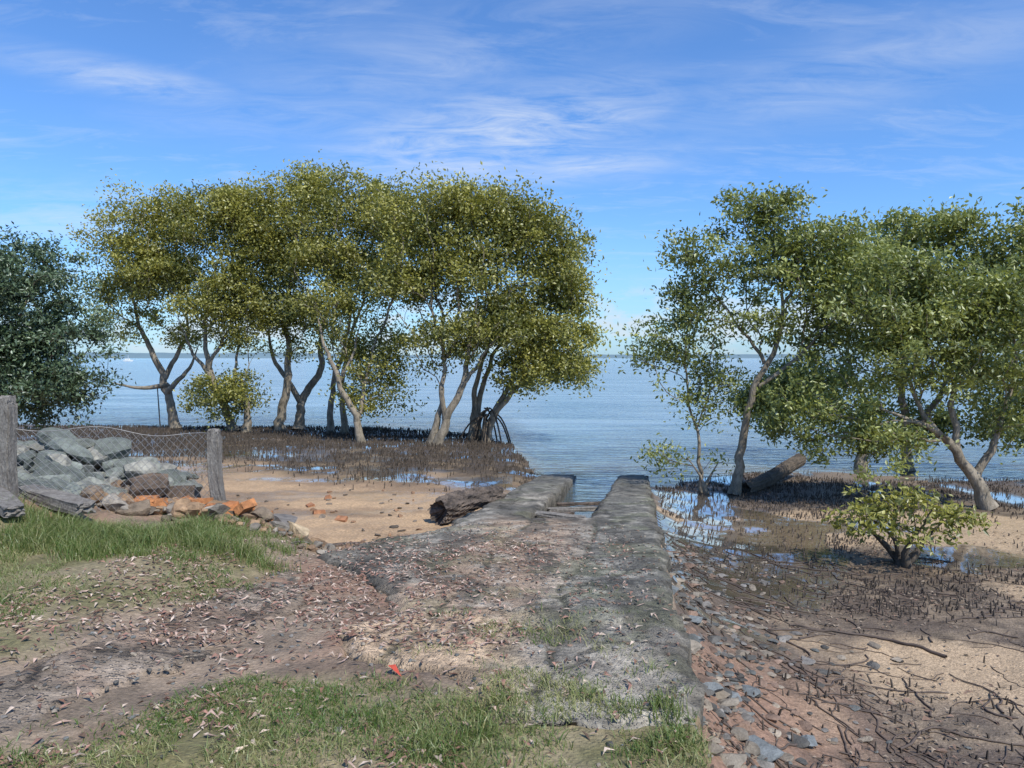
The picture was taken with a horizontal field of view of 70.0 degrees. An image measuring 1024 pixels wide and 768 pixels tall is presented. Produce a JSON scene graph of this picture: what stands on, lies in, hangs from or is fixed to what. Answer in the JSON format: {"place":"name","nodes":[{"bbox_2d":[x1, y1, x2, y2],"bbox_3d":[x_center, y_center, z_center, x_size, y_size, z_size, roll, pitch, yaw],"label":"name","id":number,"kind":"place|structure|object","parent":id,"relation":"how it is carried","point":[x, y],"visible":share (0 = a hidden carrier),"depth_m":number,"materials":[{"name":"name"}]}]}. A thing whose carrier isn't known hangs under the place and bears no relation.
{"place":"outdoors","nodes":[
{"label":"outdoors","id":0,"kind":"place"},
{"bbox_2d":[0,569,332,733],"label":"dirt path","id":1,"kind":"structure","parent":0,"point":[120,666],"depth_m":4.15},
{"bbox_2d":[0,503,728,767],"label":"grass","id":2,"kind":"structure","parent":0,"point":[318,716],"depth_m":3.44,"materials":[{"name":"green plant"}]},
{"bbox_2d":[0,414,1023,767],"bbox_3d":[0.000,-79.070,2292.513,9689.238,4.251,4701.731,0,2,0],"label":"ground","id":3,"kind":"structure","parent":0,"point":[278,486],"depth_m":6.50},
{"bbox_2d":[0,486,25,517],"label":"rock","id":4,"kind":"object","parent":3,"relation":"on","point":[10,506],"visible":0.98,"depth_m":6.84,"materials":[{"name":"grey stone"}]},
{"bbox_2d":[19,484,96,515],"bbox_3d":[-4.750,1.198,7.597,1.057,0.132,0.233,7,5,25],"label":"timber sleeper","id":5,"kind":"object","parent":3,"relation":"on","point":[68,503],"visible":0.9,"depth_m":7.47,"materials":[{"name":"grey wood"}]},
{"bbox_2d":[0,221,136,436],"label":"evergreen tree","id":6,"kind":"object","parent":3,"relation":"on","point":[45,331],"visible":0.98,"depth_m":14.76,"materials":[{"name":"green plant"}]},
{"bbox_2d":[17,427,202,496],"bbox_3d":[-6.263,1.069,9.762,4.246,1.028,3.886,0,2,0],"label":"rock pile","id":7,"kind":"object","parent":3,"relation":"on","point":[87,463],"visible":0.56,"depth_m":9.28,"materials":[{"name":"grey stone"}]},
{"bbox_2d":[0,395,225,514],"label":"chain link fence","id":8,"kind":"object","parent":3,"relation":"on","point":[9,431],"visible":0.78,"depth_m":7.96,"materials":[{"name":"metal"}]},
{"bbox_2d":[64,168,237,428],"bbox_3d":[-14.666,-3.198,29.991,8.038,10.394,5.657,0,2,0],"label":"mangrove tree","id":9,"kind":"object","parent":3,"relation":"on","point":[135,281],"visible":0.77,"depth_m":29.37,"materials":[{"name":"green plant"}]},
{"bbox_2d":[80,473,234,518],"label":"rubble rocks","id":10,"kind":"object","parent":3,"relation":"on","point":[175,507],"visible":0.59,"depth_m":8.18,"materials":[{"name":"stone"}]},
{"bbox_2d":[157,389,160,426],"bbox_3d":[-14.946,1.138,30.961,0.149,1.903,0.059,0,2,0],"label":"marker stake","id":11,"kind":"object","parent":3,"relation":"on","point":[158,409],"visible":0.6,"depth_m":30.94,"materials":[{"name":"grey wood"}]},
{"bbox_2d":[130,178,293,432],"bbox_3d":[-11.814,-3.073,29.189,6.333,10.362,5.032,0,2,0],"label":"mangrove tree","id":12,"kind":"object","parent":3,"relation":"on","point":[211,303],"visible":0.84,"depth_m":28.40,"materials":[{"name":"green plant"}]},
{"bbox_2d":[17,424,537,491],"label":"mangrove pneumatophores","id":13,"kind":"object","parent":3,"relation":"on","point":[153,429],"visible":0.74,"depth_m":23.52,"materials":[{"name":"brown plant"}]},
{"bbox_2d":[134,489,428,553],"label":"beach rocks","id":14,"kind":"object","parent":3,"relation":"on","point":[287,524],"visible":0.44,"depth_m":8.19,"materials":[{"name":"brown stone"}]},
{"bbox_2d":[198,149,372,431],"bbox_3d":[-9.029,-3.613,29.792,6.500,11.268,5.578,1,2,22],"label":"mangrove tree","id":15,"kind":"object","parent":3,"relation":"on","point":[270,256],"visible":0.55,"depth_m":28.77,"materials":[{"name":"green plant"}]},
{"bbox_2d":[332,542,360,546],"bbox_3d":[-2.600,2.321,10.490,0.859,0.051,0.111,-1,2,-17],"label":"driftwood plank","id":16,"kind":"object","parent":3,"relation":"on","point":[337,545],"visible":0.16,"depth_m":10.54,"materials":[{"name":"wood"}]},
{"bbox_2d":[0,515,696,767],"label":"leaf litter","id":17,"kind":"object","parent":3,"relation":"on","point":[343,622],"visible":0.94,"depth_m":4.89,"materials":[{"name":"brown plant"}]},
{"bbox_2d":[0,490,708,766],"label":"tall grass","id":18,"kind":"structure","parent":3,"relation":"on","point":[98,538],"depth_m":6.32,"materials":[{"name":"green plant"}]},
{"bbox_2d":[248,160,469,442],"bbox_3d":[-5.748,-3.131,26.972,8.075,10.450,7.050,1,2,18],"label":"mangrove tree","id":19,"kind":"object","parent":3,"relation":"on","point":[344,251],"visible":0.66,"depth_m":26.31,"materials":[{"name":"green plant"}]},
{"bbox_2d":[388,664,401,676],"bbox_3d":[-0.658,1.588,4.068,0.060,0.046,0.125,-1,2,-22],"label":"red leaf","id":20,"kind":"object","parent":3,"relation":"on","point":[394,668],"visible":1,"depth_m":4.06,"materials":[{"name":"red plant"}]},
{"bbox_2d":[345,160,565,444],"bbox_3d":[-1.832,-2.647,24.878,7.544,9.702,5.867,0,2,0],"label":"mangrove tree","id":21,"kind":"object","parent":3,"relation":"on","point":[462,206],"visible":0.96,"depth_m":24.03,"materials":[{"name":"green plant"}]},
{"bbox_2d":[429,486,505,524],"bbox_3d":[-0.720,2.048,12.384,1.421,0.565,0.465,-2,3,-43],"label":"driftwood log","id":22,"kind":"object","parent":3,"relation":"on","point":[448,508],"visible":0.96,"depth_m":12.09,"materials":[{"name":"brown wood"}]},
{"bbox_2d":[460,407,510,443],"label":"mangrove prop roots","id":23,"kind":"object","parent":3,"relation":"on","point":[483,415],"visible":0.91,"depth_m":25.79,"materials":[{"name":"brown plant"}]},
{"bbox_2d":[316,474,704,733],"bbox_3d":[0.430,2.236,11.086,3.641,1.923,15.285,0,2,10],"label":"boat ramp","id":24,"kind":"object","parent":3,"relation":"on","point":[627,501],"visible":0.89,"depth_m":5.58,"materials":[{"name":"concrete"}]},
{"bbox_2d":[535,510,585,518],"bbox_3d":[0.699,2.010,11.181,0.908,0.062,0.166,3,3,14],"label":"driftwood plank","id":25,"kind":"object","parent":24,"relation":"on","point":[552,514],"visible":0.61,"depth_m":11.13,"materials":[{"name":"grey wood"}]},
{"bbox_2d":[546,511,574,517],"bbox_3d":[0.800,2.146,11.985,0.106,0.072,0.859,1,-4,33],"label":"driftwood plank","id":26,"kind":"object","parent":24,"relation":"on","point":[571,512],"visible":0.33,"depth_m":12.17,"materials":[{"name":"grey wood"}]},
{"bbox_2d":[546,506,596,511],"bbox_3d":[1.051,2.174,12.687,1.057,0.072,0.144,4,0,-29],"label":"driftwood plank","id":27,"kind":"object","parent":24,"relation":"on","point":[572,509],"visible":0.88,"depth_m":12.62,"materials":[{"name":"grey wood"}]},
{"bbox_2d":[556,501,599,505],"bbox_3d":[1.300,2.277,13.891,0.957,0.062,0.123,0,2,-9],"label":"driftwood plank","id":28,"kind":"object","parent":24,"relation":"on","point":[577,503],"visible":0.77,"depth_m":13.85,"materials":[{"name":"grey wood"}]},
{"bbox_2d":[453,183,618,441],"bbox_3d":[0.645,-2.312,25.572,6.179,8.954,5.477,0,2,0],"label":"mangrove tree","id":29,"kind":"object","parent":3,"relation":"on","point":[572,363],"visible":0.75,"depth_m":24.84,"materials":[{"name":"green plant"}]},
{"bbox_2d":[604,296,758,493],"bbox_3d":[3.596,0.234,15.808,3.313,4.363,2.080,0,2,0],"label":"mangrove sapling","id":30,"kind":"object","parent":3,"relation":"on","point":[678,351],"visible":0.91,"depth_m":15.70,"materials":[{"name":"green plant"}]},
{"bbox_2d":[741,453,806,494],"bbox_3d":[6.097,2.071,16.984,0.351,0.597,3.509,2,3,40],"label":"fallen trunk","id":31,"kind":"object","parent":3,"relation":"on","point":[779,472],"visible":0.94,"depth_m":16.73,"materials":[{"name":"grey wood"}]},
{"bbox_2d":[643,180,909,495],"bbox_3d":[5.537,-0.910,15.392,5.590,6.706,2.717,0,2,0],"label":"mangrove tree","id":32,"kind":"object","parent":3,"relation":"on","point":[814,266],"visible":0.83,"depth_m":15.17,"materials":[{"name":"green plant"}]},
{"bbox_2d":[663,531,971,767],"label":"slate stones","id":33,"kind":"object","parent":3,"relation":"on","point":[755,745],"visible":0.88,"depth_m":5.28,"materials":[{"name":"grey stone"}]},
{"bbox_2d":[655,470,1023,767],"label":"mangrove pneumatophores","id":34,"kind":"object","parent":3,"relation":"on","point":[831,484],"visible":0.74,"depth_m":11.11,"materials":[{"name":"brown plant"}]},
{"bbox_2d":[660,528,1023,767],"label":"fallen twigs","id":35,"kind":"object","parent":3,"relation":"on","point":[780,765],"visible":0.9,"depth_m":6.36,"materials":[{"name":"brown wood"}]},
{"bbox_2d":[662,519,1023,767],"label":"mud debris","id":36,"kind":"object","parent":3,"relation":"on","point":[719,735],"visible":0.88,"depth_m":6.34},
{"bbox_2d":[714,193,1023,472],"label":"mangrove tree","id":37,"kind":"object","parent":3,"relation":"on","point":[959,227],"visible":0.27,"depth_m":19.46,"materials":[{"name":"green plant"}]},
{"bbox_2d":[737,234,1023,510],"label":"mangrove tree","id":38,"kind":"object","parent":3,"relation":"on","point":[982,307],"visible":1,"depth_m":13.73,"materials":[{"name":"green plant"}]},
{"bbox_2d":[821,480,999,568],"bbox_3d":[5.297,1.907,9.621,2.164,1.217,1.329,0,2,0],"label":"mangrove shrub","id":39,"kind":"object","parent":3,"relation":"on","point":[877,511],"visible":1,"depth_m":9.64,"materials":[{"name":"green plant"}]},
{"bbox_2d":[925,187,1023,455],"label":"mangrove tree","id":40,"kind":"object","parent":3,"relation":"on","point":[1015,238],"visible":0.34,"depth_m":17.91,"materials":[{"name":"green plant"}]},
{"bbox_2d":[0,0,1023,354],"label":"sky","id":41,"kind":"structure","parent":0,"point":[639,113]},
{"bbox_2d":[16,358,1023,506],"bbox_3d":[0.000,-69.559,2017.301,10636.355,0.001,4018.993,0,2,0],"label":"water","id":42,"kind":"structure","parent":0,"point":[622,413],"depth_m":43.20,"materials":[{"name":"blue liquid"}]},
{"bbox_2d":[42,352,1001,357],"bbox_3d":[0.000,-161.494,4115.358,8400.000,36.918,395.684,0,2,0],"label":"hills","id":43,"kind":"structure","parent":0,"point":[181,355],"depth_m":4051.70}
]}

